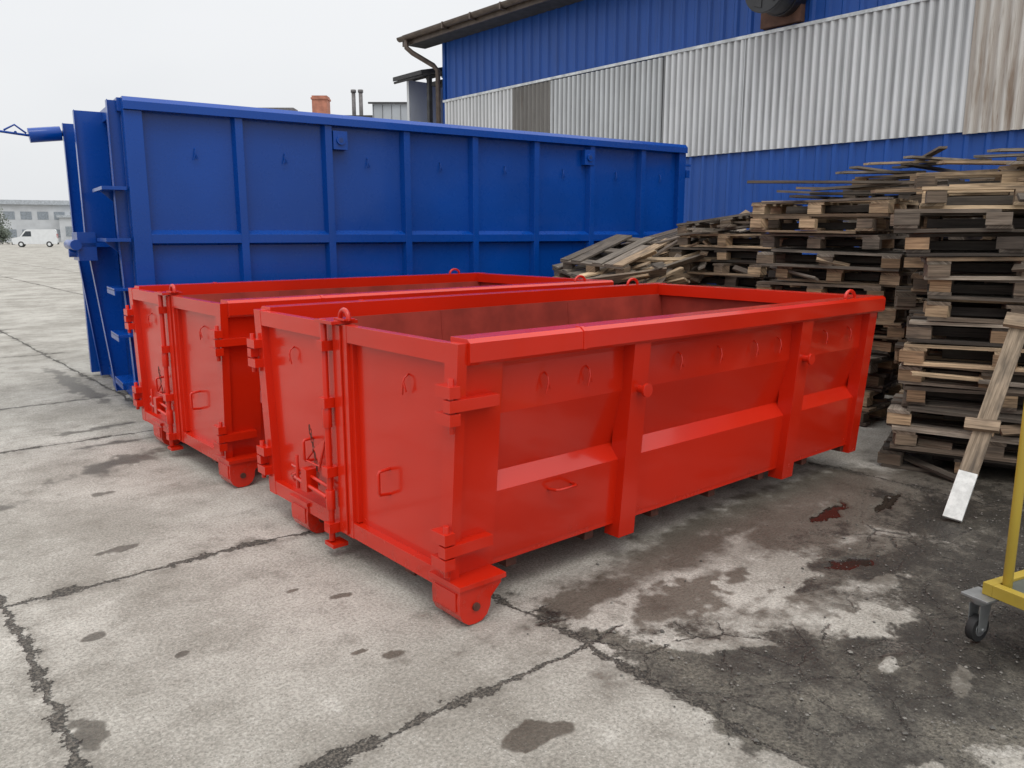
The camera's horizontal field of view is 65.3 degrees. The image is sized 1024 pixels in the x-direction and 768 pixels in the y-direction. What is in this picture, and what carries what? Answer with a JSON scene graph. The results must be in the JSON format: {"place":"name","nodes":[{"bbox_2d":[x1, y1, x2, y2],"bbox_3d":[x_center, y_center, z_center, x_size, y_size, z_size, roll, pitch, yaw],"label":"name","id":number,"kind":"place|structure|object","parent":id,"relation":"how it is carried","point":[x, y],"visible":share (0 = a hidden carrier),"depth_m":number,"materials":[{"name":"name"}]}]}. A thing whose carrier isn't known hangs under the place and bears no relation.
{"place":"outdoors","nodes":[
{"label":"outdoors","id":0,"kind":"place"},
{"bbox_2d":[0,0,504,200],"label":"sky","id":1,"kind":"structure","parent":0,"point":[58,57],"materials":[{"name":"white"}]},
{"bbox_2d":[0,242,1023,767],"bbox_3d":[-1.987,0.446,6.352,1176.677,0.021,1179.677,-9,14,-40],"label":"ground","id":2,"kind":"structure","parent":0,"point":[164,606],"depth_m":3.34,"materials":[{"name":"concrete"}]},
{"bbox_2d":[0,225,11,243],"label":"garden tree","id":3,"kind":"object","parent":2,"relation":"on","point":[4,234],"visible":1,"depth_m":126.02,"materials":[{"name":"green plant"}]},
{"bbox_2d":[0,208,14,241],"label":"garden tree","id":4,"kind":"object","parent":2,"relation":"on","point":[2,222],"visible":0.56,"depth_m":133.02,"materials":[{"name":"green plant"}]},
{"bbox_2d":[12,229,58,246],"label":"parked van","id":5,"kind":"object","parent":2,"relation":"on","point":[48,237],"visible":0.98,"depth_m":101.59,"materials":[{"name":"white paint"}]},
{"bbox_2d":[0,200,71,241],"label":"distant office block","id":6,"kind":"structure","parent":2,"relation":"on","point":[22,215],"depth_m":164.22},
{"bbox_2d":[3,211,71,236],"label":"windows","id":7,"kind":"structure","parent":6,"relation":"in","point":[10,214],"depth_m":164.15,"materials":[{"name":"grey glass"}]},
{"bbox_2d":[268,89,406,120],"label":"flat roof workshop","id":8,"kind":"structure","parent":2,"relation":"on","point":[382,110],"depth_m":42.96,"materials":[{"name":"metal"}]},
{"bbox_2d":[0,96,690,396],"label":"roll off container","id":9,"kind":"object","parent":2,"relation":"on","point":[161,191],"visible":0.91,"depth_m":8.20,"materials":[{"name":"blue metal"}]},
{"bbox_2d":[123,268,613,486],"bbox_3d":[-1.087,-0.291,6.813,3.605,1.259,2.007,-9,14,-40],"label":"open skip container","id":10,"kind":"object","parent":2,"relation":"on","point":[198,387],"visible":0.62,"depth_m":5.63,"materials":[{"name":"red metal"}]},
{"bbox_2d":[247,278,885,624],"bbox_3d":[0.489,0.047,5.008,3.605,1.259,2.007,-9,14,-40],"label":"open skip container","id":11,"kind":"object","parent":2,"relation":"on","point":[452,448],"visible":1,"depth_m":3.92,"materials":[{"name":"red metal"}]},
{"bbox_2d":[552,234,673,278],"bbox_3d":[1.254,-0.892,9.130,1.503,1.613,1.380,-9,14,-40],"label":"pallet stack","id":12,"kind":"object","parent":2,"relation":"on","point":[601,257],"visible":0.12,"depth_m":8.99,"materials":[{"name":"brown wood"}]},
{"bbox_2d":[618,226,722,284],"bbox_3d":[2.009,-1.092,9.791,1.534,1.744,1.240,-9,14,-40],"label":"pallet stack","id":13,"kind":"object","parent":2,"relation":"on","point":[670,235],"visible":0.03,"depth_m":9.69,"materials":[{"name":"brown wood"}]},
{"bbox_2d":[586,210,796,284],"bbox_3d":[1.760,-1.049,9.195,3.092,1.884,1.699,-9,14,-40],"label":"scrap timber heap","id":14,"kind":"object","parent":2,"relation":"on","point":[663,268],"visible":0.2,"depth_m":8.71,"materials":[{"name":"brown wood"}]},
{"bbox_2d":[393,0,1023,254],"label":"industrial hall","id":15,"kind":"structure","parent":2,"relation":"on","point":[734,96],"depth_m":13.25,"materials":[{"name":"blue metal"}]},
{"bbox_2d":[669,212,798,288],"bbox_3d":[2.449,-0.986,8.835,1.332,1.912,1.503,-9,14,-40],"label":"pallet stack","id":16,"kind":"object","parent":2,"relation":"on","point":[746,271],"visible":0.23,"depth_m":8.63,"materials":[{"name":"brown wood"}]},
{"bbox_2d":[747,179,947,425],"bbox_3d":[2.963,-0.756,7.222,1.518,2.105,1.159,9,14,41],"label":"pallet stack","id":17,"kind":"object","parent":2,"relation":"on","point":[840,263],"visible":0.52,"depth_m":6.98,"materials":[{"name":"brown wood"}]},
{"bbox_2d":[835,146,997,389],"bbox_3d":[4.181,-1.139,8.297,1.733,2.404,1.474,-9,14,-40],"label":"pallet stack","id":18,"kind":"object","parent":2,"relation":"on","point":[930,163],"visible":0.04,"depth_m":7.96,"materials":[{"name":"brown wood"}]},
{"bbox_2d":[871,178,1023,480],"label":"pallet stack","id":19,"kind":"object","parent":2,"relation":"on","point":[949,377],"visible":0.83,"depth_m":5.33,"materials":[{"name":"brown wood"}]},
{"bbox_2d":[891,157,1023,426],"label":"pallet stack","id":20,"kind":"object","parent":2,"relation":"on","point":[903,297],"visible":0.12,"depth_m":6.06,"materials":[{"name":"brown wood"}]},
{"bbox_2d":[942,312,1023,521],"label":"leaning plank","id":21,"kind":"object","parent":2,"relation":"on","point":[984,425],"visible":1,"depth_m":4.70,"materials":[{"name":"brown wood"}]},
{"bbox_2d":[961,405,1023,641],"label":"yellow trolley","id":22,"kind":"object","parent":2,"relation":"on","point":[1007,587],"visible":1,"depth_m":3.11,"materials":[{"name":"metal"}]},
{"bbox_2d":[973,148,1023,239],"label":"pallet stack","id":23,"kind":"object","parent":2,"relation":"on","point":[1008,168],"visible":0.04,"depth_m":6.87,"materials":[{"name":"brown wood"}]},
{"bbox_2d":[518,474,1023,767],"bbox_3d":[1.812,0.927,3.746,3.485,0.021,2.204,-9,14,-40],"label":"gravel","id":24,"kind":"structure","parent":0,"point":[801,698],"depth_m":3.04,"materials":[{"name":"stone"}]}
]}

